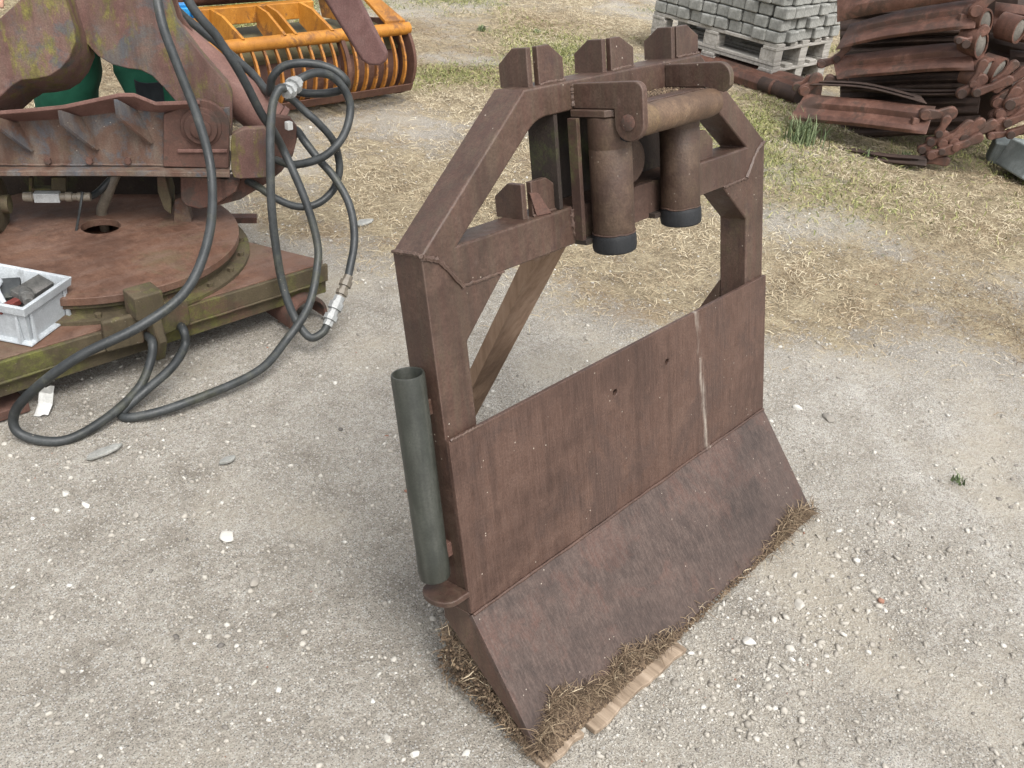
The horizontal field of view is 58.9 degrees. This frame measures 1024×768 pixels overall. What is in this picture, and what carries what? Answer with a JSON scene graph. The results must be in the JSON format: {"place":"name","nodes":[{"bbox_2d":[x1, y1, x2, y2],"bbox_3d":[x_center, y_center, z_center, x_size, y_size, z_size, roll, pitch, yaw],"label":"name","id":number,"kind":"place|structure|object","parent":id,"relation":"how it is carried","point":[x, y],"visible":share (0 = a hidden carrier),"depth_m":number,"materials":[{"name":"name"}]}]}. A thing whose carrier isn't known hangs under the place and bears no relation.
{"place":"outdoors","nodes":[
{"label":"outdoors","id":0,"kind":"place"},
{"bbox_2d":[0,0,1023,767],"bbox_3d":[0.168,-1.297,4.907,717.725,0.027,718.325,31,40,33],"label":"ground","id":1,"kind":"structure","parent":0,"point":[204,724],"depth_m":2.38,"materials":[{"name":"grey gravel"}]},
{"bbox_2d":[34,386,53,416],"bbox_3d":[-1.298,0.044,2.520,0.062,0.085,0.045,-2,34,-12],"label":"scrap of pale plastic","id":2,"kind":"object","parent":1,"relation":"on","point":[45,401],"visible":0.94,"depth_m":2.53,"materials":[{"name":"plastic"}]},
{"bbox_2d":[62,490,69,496],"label":"stone","id":3,"kind":"object","parent":1,"relation":"on","point":[65,493],"visible":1,"depth_m":2.27,"materials":[{"name":"white stone"}]},
{"bbox_2d":[82,501,89,507],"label":"stone","id":4,"kind":"object","parent":1,"relation":"on","point":[85,504],"visible":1,"depth_m":2.24,"materials":[{"name":"white stone"}]},
{"bbox_2d":[86,443,122,459],"bbox_3d":[-1.084,0.179,2.414,0.030,0.008,0.099,31,40,33],"label":"stone flake","id":5,"kind":"object","parent":1,"relation":"on","point":[102,452],"visible":1,"depth_m":2.41,"materials":[{"name":"white stone"}]},
{"bbox_2d":[133,512,138,518],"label":"stone","id":6,"kind":"object","parent":1,"relation":"on","point":[136,515],"visible":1,"depth_m":2.23,"materials":[{"name":"beige stone"}]},
{"bbox_2d":[0,0,387,421],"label":"rotator machine","id":7,"kind":"object","parent":1,"relation":"on","point":[104,202],"visible":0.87,"depth_m":2.78,"materials":[{"name":"metal"}]},
{"bbox_2d":[0,263,71,346],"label":"plastic crate","id":8,"kind":"object","parent":7,"relation":"on","point":[31,323],"visible":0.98,"depth_m":2.48,"materials":[{"name":"white plastic"}]},
{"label":"scrap bed","id":9,"kind":"object","parent":8,"relation":"in","visible":0},
{"bbox_2d":[0,278,6,302],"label":"pipe piece","id":10,"kind":"object","parent":9,"relation":"on","point":[2,299],"visible":0.84,"depth_m":2.45,"materials":[{"name":"grey plastic"}]},
{"bbox_2d":[0,277,20,300],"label":"metal plate","id":11,"kind":"object","parent":9,"relation":"on","point":[8,285],"visible":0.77,"depth_m":2.49,"materials":[{"name":"metal"}]},
{"bbox_2d":[0,298,21,314],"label":"plastic piece","id":12,"kind":"object","parent":9,"relation":"on","point":[15,301],"visible":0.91,"depth_m":2.45,"materials":[{"name":"red plastic"}]},
{"bbox_2d":[18,286,34,304],"bbox_3d":[-1.324,-0.238,2.475,0.040,0.040,0.075,-16,39,-30],"label":"metal fitting","id":13,"kind":"object","parent":9,"relation":"on","point":[26,295],"visible":0.89,"depth_m":2.46,"materials":[{"name":"grey metal"}]},
{"bbox_2d":[10,274,53,298],"bbox_3d":[-1.328,-0.263,2.513,0.052,0.035,0.110,12,33,10],"label":"metal plate","id":14,"kind":"object","parent":9,"relation":"on","point":[38,285],"visible":0.79,"depth_m":2.52,"materials":[{"name":"grey metal"}]},
{"bbox_2d":[8,0,216,445],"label":"hydraulic hose","id":15,"kind":"object","parent":7,"relation":"attached to","point":[77,357],"visible":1,"depth_m":2.45,"materials":[{"name":"rubber"}]},
{"bbox_2d":[117,0,321,421],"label":"hydraulic hose","id":16,"kind":"object","parent":7,"relation":"attached to","point":[171,367],"visible":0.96,"depth_m":2.66,"materials":[{"name":"rubber"}]},
{"bbox_2d":[180,8,350,97],"bbox_3d":[-0.838,-1.050,2.928,0.663,0.247,0.153,14,34,12],"label":"hydraulic hose","id":17,"kind":"object","parent":7,"relation":"attached to","point":[267,89],"visible":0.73,"depth_m":2.93,"materials":[{"name":"rubber"}]},
{"bbox_2d":[244,97,342,210],"bbox_3d":[-0.729,-0.758,2.944,0.351,0.376,0.099,3,33,-4],"label":"hydraulic hose","id":18,"kind":"object","parent":7,"relation":"attached to","point":[318,123],"visible":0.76,"depth_m":2.99,"materials":[{"name":"rubber"}]},
{"bbox_2d":[266,83,330,341],"bbox_3d":[-0.675,-0.506,2.776,0.129,0.736,0.283,-21,41,-35],"label":"hydraulic hose","id":19,"kind":"object","parent":7,"relation":"attached to","point":[303,331],"visible":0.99,"depth_m":2.76,"materials":[{"name":"rubber"}]},
{"bbox_2d":[323,294,344,327],"bbox_3d":[-0.573,-0.235,2.918,0.048,0.094,0.101,17,34,16],"label":"hose coupling","id":20,"kind":"object","parent":19,"relation":"attached to","point":[335,307],"visible":1,"depth_m":2.90,"materials":[{"name":"metal"}]},
{"bbox_2d":[336,274,352,297],"bbox_3d":[-0.544,-0.313,2.940,0.042,0.078,0.083,16,34,15],"label":"hose coupling","id":21,"kind":"object","parent":20,"relation":"attached to","point":[345,283],"visible":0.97,"depth_m":2.93,"materials":[{"name":"silver metal"}]},
{"bbox_2d":[275,68,353,168],"bbox_3d":[-0.630,-0.840,2.888,0.265,0.317,0.107,-5,34,-16],"label":"hydraulic hose","id":22,"kind":"object","parent":7,"relation":"attached to","point":[339,141],"visible":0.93,"depth_m":2.91,"materials":[{"name":"rubber"}]},
{"bbox_2d":[281,76,302,98],"bbox_3d":[-0.667,-0.897,2.745,0.053,0.061,0.083,14,34,12],"label":"hose coupling","id":23,"kind":"object","parent":22,"relation":"attached to","point":[294,85],"visible":0.92,"depth_m":2.73,"materials":[{"name":"metal"}]},
{"bbox_2d":[296,126,357,275],"bbox_3d":[-0.598,-0.608,2.989,0.106,0.403,0.400,-19,40,-33],"label":"hydraulic hose","id":24,"kind":"object","parent":7,"relation":"attached to","point":[325,166],"visible":0.83,"depth_m":2.97,"materials":[{"name":"rubber"}]},
{"bbox_2d":[219,531,233,541],"bbox_3d":[-0.691,0.371,2.194,0.032,0.017,0.037,-6,35,-18],"label":"stone","id":25,"kind":"object","parent":1,"relation":"on","point":[225,536],"visible":1,"depth_m":2.19,"materials":[{"name":"white stone"}]},
{"bbox_2d":[219,455,234,463],"bbox_3d":[-0.762,0.203,2.429,0.047,0.008,0.023,-14,38,-28],"label":"stone flake","id":26,"kind":"object","parent":1,"relation":"on","point":[228,459],"visible":1,"depth_m":2.42,"materials":[{"name":"white stone"}]},
{"bbox_2d":[250,577,259,586],"bbox_3d":[-0.589,0.455,2.077,0.022,0.019,0.034,14,34,12],"label":"stone","id":27,"kind":"object","parent":1,"relation":"on","point":[254,581],"visible":1,"depth_m":2.07,"materials":[{"name":"beige stone"}]},
{"bbox_2d":[178,0,416,118],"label":"screening bucket","id":28,"kind":"object","parent":1,"relation":"on","point":[268,43],"visible":0.48,"depth_m":4.79,"materials":[{"name":"orange paint"}]},
{"bbox_2d":[179,2,193,17],"bbox_3d":[-1.559,-1.770,4.298,0.112,0.065,0.055,-2,34,-12],"label":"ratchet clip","id":29,"kind":"object","parent":28,"relation":"attached to","point":[182,5],"visible":0.16,"depth_m":4.28,"materials":[{"name":"blue plastic"}]},
{"bbox_2d":[357,218,373,226],"bbox_3d":[-0.622,-0.682,3.816,0.049,0.008,0.097,31,40,33],"label":"stone flake","id":30,"kind":"object","parent":1,"relation":"on","point":[362,222],"visible":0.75,"depth_m":3.81,"materials":[{"name":"white stone"}]},
{"bbox_2d":[383,734,391,742],"bbox_3d":[-0.243,0.692,1.770,0.023,0.012,0.015,27,38,29],"label":"stone","id":31,"kind":"object","parent":1,"relation":"on","point":[387,738],"visible":1,"depth_m":1.77,"materials":[{"name":"white stone"}]},
{"bbox_2d":[410,750,419,757],"bbox_3d":[-0.187,0.714,1.748,0.021,0.011,0.013,-14,38,-28],"label":"stone","id":32,"kind":"object","parent":1,"relation":"on","point":[414,754],"visible":1,"depth_m":1.74,"materials":[{"name":"white stone"}]},
{"bbox_2d":[462,749,470,755],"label":"stone","id":33,"kind":"object","parent":1,"relation":"on","point":[466,752],"visible":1,"depth_m":1.76,"materials":[{"name":"white stone"}]},
{"bbox_2d":[476,24,489,31],"bbox_3d":[-0.233,-2.764,7.050,0.097,0.057,0.094,31,40,33],"label":"weed","id":34,"kind":"object","parent":1,"relation":"on","point":[482,27],"visible":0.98,"depth_m":7.04,"materials":[{"name":"green plant"}]},
{"bbox_2d":[0,0,1023,414],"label":"dry grass","id":35,"kind":"structure","parent":1,"relation":"on","point":[598,20],"depth_m":4.47,"materials":[{"name":"plant"}]},
{"bbox_2d":[441,623,583,767],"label":"wooden board","id":36,"kind":"object","parent":1,"relation":"on","point":[566,747],"visible":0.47,"depth_m":1.78,"materials":[{"name":"brown wood"}]},
{"bbox_2d":[470,247,565,415],"bbox_3d":[-0.051,-0.065,2.248,0.095,0.790,0.443,-12,37,-25],"label":"plank","id":37,"kind":"object","parent":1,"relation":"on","point":[526,288],"visible":0.6,"depth_m":2.08,"materials":[{"name":"brown wood"}]},
{"bbox_2d":[390,25,808,757],"bbox_3d":[0.243,-0.066,1.932,0.311,1.270,1.163,16,32,41],"label":"loader frame","id":38,"kind":"object","parent":1,"relation":"on","point":[582,525],"visible":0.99,"depth_m":1.81,"materials":[{"name":"brown paint"}]},
{"bbox_2d":[197,0,1023,258],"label":"green ground cover","id":39,"kind":"object","parent":1,"relation":"on","point":[754,120],"visible":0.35,"depth_m":5.54,"materials":[{"name":"green plant"}]},
{"bbox_2d":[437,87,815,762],"bbox_3d":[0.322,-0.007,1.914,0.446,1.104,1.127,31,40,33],"label":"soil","id":40,"kind":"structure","parent":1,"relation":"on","point":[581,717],"depth_m":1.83,"materials":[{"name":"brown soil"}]},
{"bbox_2d":[431,495,829,766],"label":"dead grass litter","id":41,"kind":"object","parent":1,"relation":"on","point":[606,687],"visible":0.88,"depth_m":1.85,"materials":[{"name":"brown plant"}]},
{"bbox_2d":[585,641,686,734],"bbox_3d":[0.150,0.563,2.022,0.378,0.014,0.337,31,40,33],"label":"wooden board","id":42,"kind":"object","parent":1,"relation":"on","point":[603,718],"visible":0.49,"depth_m":1.91,"materials":[{"name":"brown wood"}]},
{"bbox_2d":[650,26,827,75],"bbox_3d":[1.701,-2.510,6.894,0.744,0.144,1.116,-23,43,-37],"label":"pallet","id":43,"kind":"object","parent":1,"relation":"on","point":[808,65],"visible":0.33,"depth_m":6.62,"materials":[{"name":"grey wood"}]},
{"bbox_2d":[651,11,832,65],"bbox_3d":[1.714,-2.632,6.815,0.744,0.144,1.116,-23,43,-37],"label":"pallet","id":44,"kind":"object","parent":43,"relation":"on","point":[771,54],"visible":0.54,"depth_m":6.57,"materials":[{"name":"grey wood"}]},
{"bbox_2d":[655,0,668,12],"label":"paver","id":45,"kind":"object","parent":44,"relation":"on","point":[660,6],"visible":0.69,"depth_m":6.82,"materials":[{"name":"grey concrete"}]},
{"bbox_2d":[666,3,679,15],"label":"paver","id":46,"kind":"object","parent":44,"relation":"on","point":[672,8],"visible":0.63,"depth_m":6.76,"materials":[{"name":"grey concrete"}]},
{"bbox_2d":[667,0,678,4],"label":"paver","id":47,"kind":"object","parent":46,"relation":"on","point":[674,1],"visible":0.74,"depth_m":6.72,"materials":[{"name":"grey concrete"}]},
{"bbox_2d":[677,6,692,19],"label":"paver","id":48,"kind":"object","parent":44,"relation":"on","point":[683,12],"visible":0.7,"depth_m":6.68,"materials":[{"name":"grey concrete"}]},
{"bbox_2d":[678,0,689,7],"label":"paver","id":49,"kind":"object","parent":48,"relation":"on","point":[684,3],"visible":0.69,"depth_m":6.66,"materials":[{"name":"grey concrete"}]},
{"bbox_2d":[691,10,706,21],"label":"paver","id":50,"kind":"object","parent":44,"relation":"on","point":[696,15],"visible":0.59,"depth_m":6.63,"materials":[{"name":"grey concrete"}]},
{"bbox_2d":[689,0,707,10],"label":"paver","id":51,"kind":"object","parent":50,"relation":"on","point":[697,5],"visible":0.77,"depth_m":6.58,"materials":[{"name":"grey concrete"}]},
{"bbox_2d":[700,13,719,25],"bbox_3d":[1.441,-2.647,6.585,0.107,0.075,0.107,-22,42,-36],"label":"paver","id":52,"kind":"object","parent":44,"relation":"on","point":[707,19],"visible":0.81,"depth_m":6.55,"materials":[{"name":"grey concrete"}]},
{"bbox_2d":[702,0,721,13],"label":"paver","id":53,"kind":"object","parent":52,"relation":"on","point":[710,7],"visible":0.73,"depth_m":6.52,"materials":[{"name":"grey concrete"}]},
{"bbox_2d":[714,16,730,29],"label":"paver","id":54,"kind":"object","parent":44,"relation":"on","point":[721,22],"visible":0.67,"depth_m":6.49,"materials":[{"name":"grey concrete"}]},
{"bbox_2d":[717,4,732,16],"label":"paver","id":55,"kind":"object","parent":54,"relation":"on","point":[722,9],"visible":0.63,"depth_m":6.47,"materials":[{"name":"grey concrete"}]},
{"bbox_2d":[720,0,732,5],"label":"paver","id":56,"kind":"object","parent":55,"relation":"on","point":[728,2],"visible":0.72,"depth_m":6.43,"materials":[{"name":"grey concrete"}]},
{"bbox_2d":[728,19,745,32],"bbox_3d":[1.621,-2.559,6.479,0.107,0.075,0.107,-24,43,-38],"label":"paver","id":57,"kind":"object","parent":44,"relation":"on","point":[735,25],"visible":0.62,"depth_m":6.44,"materials":[{"name":"grey concrete"}]},
{"bbox_2d":[727,7,744,20],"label":"paver","id":58,"kind":"object","parent":57,"relation":"on","point":[735,13],"visible":0.69,"depth_m":6.39,"materials":[{"name":"grey concrete"}]},
{"bbox_2d":[732,0,745,8],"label":"paver","id":59,"kind":"object","parent":58,"relation":"on","point":[739,4],"visible":0.71,"depth_m":6.35,"materials":[{"name":"grey concrete"}]},
{"bbox_2d":[741,22,755,35],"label":"paver","id":60,"kind":"object","parent":44,"relation":"on","point":[747,28],"visible":0.65,"depth_m":6.38,"materials":[{"name":"grey concrete"}]},
{"bbox_2d":[742,10,759,23],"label":"paver","id":61,"kind":"object","parent":60,"relation":"on","point":[748,16],"visible":0.58,"depth_m":6.34,"materials":[{"name":"grey concrete"}]},
{"bbox_2d":[744,0,760,12],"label":"paver","id":62,"kind":"object","parent":61,"relation":"on","point":[752,5],"visible":0.73,"depth_m":6.27,"materials":[{"name":"grey concrete"}]},
{"bbox_2d":[751,26,768,40],"bbox_3d":[1.741,-2.445,6.323,0.107,0.075,0.107,-24,43,-38],"label":"paver","id":63,"kind":"object","parent":44,"relation":"on","point":[758,33],"visible":0.68,"depth_m":6.29,"materials":[{"name":"grey concrete"}]},
{"bbox_2d":[753,14,773,27],"bbox_3d":[1.752,-2.524,6.299,0.107,0.075,0.107,-22,42,-36],"label":"paver","id":64,"kind":"object","parent":63,"relation":"on","point":[762,20],"visible":0.72,"depth_m":6.26,"materials":[{"name":"grey concrete"}]},
{"bbox_2d":[759,2,778,15],"bbox_3d":[1.777,-2.588,6.254,0.107,0.075,0.107,-24,44,-38],"label":"paver","id":65,"kind":"object","parent":64,"relation":"on","point":[768,9],"visible":0.67,"depth_m":6.21,"materials":[{"name":"grey concrete"}]},
{"bbox_2d":[758,0,771,2],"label":"paver","id":66,"kind":"object","parent":65,"relation":"on","point":[767,1],"visible":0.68,"depth_m":6.17,"materials":[{"name":"grey concrete"}]},
{"bbox_2d":[765,29,786,43],"bbox_3d":[1.822,-2.406,6.275,0.107,0.075,0.107,-24,44,-38],"label":"paver","id":67,"kind":"object","parent":44,"relation":"on","point":[774,36],"visible":0.85,"depth_m":6.24,"materials":[{"name":"grey concrete"}]},
{"bbox_2d":[768,17,790,31],"bbox_3d":[1.837,-2.468,6.226,0.107,0.075,0.107,-22,42,-36],"label":"paver","id":68,"kind":"object","parent":67,"relation":"on","point":[778,24],"visible":0.9,"depth_m":6.19,"materials":[{"name":"grey concrete"}]},
{"bbox_2d":[774,6,795,19],"bbox_3d":[1.857,-2.526,6.171,0.107,0.075,0.107,-22,42,-36],"label":"paver","id":69,"kind":"object","parent":68,"relation":"on","point":[785,12],"visible":0.95,"depth_m":6.14,"materials":[{"name":"grey concrete"}]},
{"bbox_2d":[771,0,792,5],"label":"paver","id":70,"kind":"object","parent":69,"relation":"on","point":[783,2],"visible":1,"depth_m":6.13,"materials":[{"name":"grey concrete"}]},
{"bbox_2d":[785,29,798,42],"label":"paver","id":71,"kind":"object","parent":44,"relation":"on","point":[792,36],"visible":0.53,"depth_m":6.28,"materials":[{"name":"grey concrete"}]},
{"bbox_2d":[789,19,796,29],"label":"paver","id":72,"kind":"object","parent":71,"relation":"on","point":[793,23],"visible":0.3,"depth_m":6.28,"materials":[{"name":"grey concrete"}]},
{"bbox_2d":[790,5,804,18],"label":"paver","id":73,"kind":"object","parent":72,"relation":"on","point":[800,10],"visible":0.52,"depth_m":6.20,"materials":[{"name":"grey concrete"}]},
{"bbox_2d":[792,0,804,5],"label":"paver","id":74,"kind":"object","parent":73,"relation":"on","point":[797,2],"visible":0.56,"depth_m":6.17,"materials":[{"name":"grey concrete"}]},
{"bbox_2d":[792,29,804,40],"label":"paver","id":75,"kind":"object","parent":44,"relation":"on","point":[801,34],"visible":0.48,"depth_m":6.37,"materials":[{"name":"grey concrete"}]},
{"bbox_2d":[794,17,806,28],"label":"paver","id":76,"kind":"object","parent":75,"relation":"on","point":[800,23],"visible":0.43,"depth_m":6.33,"materials":[{"name":"grey concrete"}]},
{"bbox_2d":[800,4,812,17],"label":"paver","id":77,"kind":"object","parent":76,"relation":"on","point":[808,11],"visible":0.49,"depth_m":6.27,"materials":[{"name":"grey concrete"}]},
{"bbox_2d":[804,0,811,4],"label":"paver","id":78,"kind":"object","parent":77,"relation":"on","point":[807,1],"visible":0.53,"depth_m":6.26,"materials":[{"name":"grey concrete"}]},
{"bbox_2d":[801,28,812,38],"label":"paver","id":79,"kind":"object","parent":44,"relation":"on","point":[808,33],"visible":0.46,"depth_m":6.44,"materials":[{"name":"grey concrete"}]},
{"bbox_2d":[805,16,818,28],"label":"paver","id":80,"kind":"object","parent":79,"relation":"on","point":[812,21],"visible":0.52,"depth_m":6.37,"materials":[{"name":"grey concrete"}]},
{"bbox_2d":[808,4,819,15],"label":"paver","id":81,"kind":"object","parent":80,"relation":"on","point":[815,10],"visible":0.46,"depth_m":6.35,"materials":[{"name":"grey concrete"}]},
{"bbox_2d":[811,0,820,3],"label":"paver","id":82,"kind":"object","parent":81,"relation":"on","point":[815,1],"visible":0.6,"depth_m":6.31,"materials":[{"name":"grey concrete"}]},
{"bbox_2d":[811,26,823,38],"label":"paver","id":83,"kind":"object","parent":44,"relation":"on","point":[817,32],"visible":0.54,"depth_m":6.49,"materials":[{"name":"grey concrete"}]},
{"bbox_2d":[815,15,824,26],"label":"paver","id":84,"kind":"object","parent":83,"relation":"on","point":[821,20],"visible":0.42,"depth_m":6.46,"materials":[{"name":"grey concrete"}]},
{"bbox_2d":[818,2,830,15],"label":"paver","id":85,"kind":"object","parent":84,"relation":"on","point":[824,8],"visible":0.54,"depth_m":6.40,"materials":[{"name":"grey concrete"}]},
{"bbox_2d":[820,26,829,36],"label":"paver","id":86,"kind":"object","parent":44,"relation":"on","point":[826,30],"visible":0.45,"depth_m":6.57,"materials":[{"name":"grey concrete"}]},
{"bbox_2d":[823,13,835,25],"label":"paver","id":87,"kind":"object","parent":86,"relation":"on","point":[829,20],"visible":0.53,"depth_m":6.51,"materials":[{"name":"grey concrete"}]},
{"bbox_2d":[824,2,834,12],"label":"paver","id":88,"kind":"object","parent":87,"relation":"on","point":[832,7],"visible":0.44,"depth_m":6.50,"materials":[{"name":"grey concrete"}]},
{"bbox_2d":[828,25,839,36],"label":"paver","id":89,"kind":"object","parent":44,"relation":"on","point":[834,30],"visible":0.45,"depth_m":6.62,"materials":[{"name":"grey concrete"}]},
{"bbox_2d":[830,12,839,24],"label":"paver","id":90,"kind":"object","parent":89,"relation":"on","point":[836,22],"visible":0.24,"depth_m":6.57,"materials":[{"name":"grey concrete"}]},
{"bbox_2d":[833,1,836,12],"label":"paver","id":91,"kind":"object","parent":90,"relation":"on","point":[835,9],"visible":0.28,"depth_m":6.54,"materials":[{"name":"grey concrete"}]},
{"bbox_2d":[742,636,755,644],"bbox_3d":[0.536,0.586,2.060,0.027,0.019,0.033,-21,42,-35],"label":"stone","id":92,"kind":"object","parent":1,"relation":"on","point":[746,640],"visible":1,"depth_m":2.05,"materials":[{"name":"white stone"}]},
{"bbox_2d":[698,48,821,103],"bbox_3d":[1.626,-2.262,6.536,0.350,0.116,1.275,-19,40,-33],"label":"track pad","id":93,"kind":"object","parent":1,"relation":"on","point":[778,84],"visible":0.61,"depth_m":6.28,"materials":[{"name":"brown metal"}]},
{"bbox_2d":[792,405,802,410],"bbox_3d":[0.917,0.076,2.909,0.026,0.014,0.033,-9,36,-22],"label":"stone","id":94,"kind":"object","parent":1,"relation":"on","point":[798,407],"visible":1,"depth_m":2.90,"materials":[{"name":"white stone"}]},
{"bbox_2d":[794,598,804,609],"bbox_3d":[0.689,0.527,2.175,0.029,0.015,0.032,-8,35,-20],"label":"stone","id":95,"kind":"object","parent":1,"relation":"on","point":[799,604],"visible":1,"depth_m":2.17,"materials":[{"name":"white stone"}]},
{"bbox_2d":[776,110,836,150],"bbox_3d":[1.696,-1.487,5.298,0.366,0.164,0.417,31,40,33],"label":"weed","id":96,"kind":"object","parent":1,"relation":"on","point":[803,133],"visible":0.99,"depth_m":5.30,"materials":[{"name":"green plant"}]},
{"bbox_2d":[822,413,834,422],"bbox_3d":[1.002,0.107,2.873,0.029,0.022,0.051,-6,35,-17],"label":"stone","id":97,"kind":"object","parent":1,"relation":"on","point":[829,418],"visible":1,"depth_m":2.86,"materials":[{"name":"beige stone"}]},
{"bbox_2d":[789,72,1004,166],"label":"crawler track","id":98,"kind":"structure","parent":1,"relation":"on","point":[894,116],"depth_m":5.12,"materials":[{"name":"brown metal"}]},
{"bbox_2d":[985,2,1023,139],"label":"crawler track","id":99,"kind":"structure","parent":98,"relation":"on","point":[1006,38],"depth_m":4.90,"materials":[{"name":"brown metal"}]},
{"bbox_2d":[816,0,1023,137],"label":"crawler track","id":100,"kind":"structure","parent":1,"relation":"on","point":[937,54],"depth_m":5.16,"materials":[{"name":"brown metal"}]},
{"bbox_2d":[950,471,967,486],"bbox_3d":[1.303,0.276,2.642,0.042,0.029,0.044,24,37,26],"label":"weed","id":101,"kind":"object","parent":1,"relation":"on","point":[952,479],"visible":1,"depth_m":2.64,"materials":[{"name":"green plant"}]},
{"bbox_2d":[986,137,1023,163],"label":"concrete block","id":102,"kind":"object","parent":1,"relation":"on","point":[997,147],"depth_m":5.27,"materials":[{"name":"grey concrete"}]},
{"bbox_2d":[996,138,1023,179],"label":"concrete block","id":103,"kind":"object","parent":1,"relation":"on","point":[1010,159],"depth_m":5.05,"materials":[{"name":"grey concrete"}]}
]}

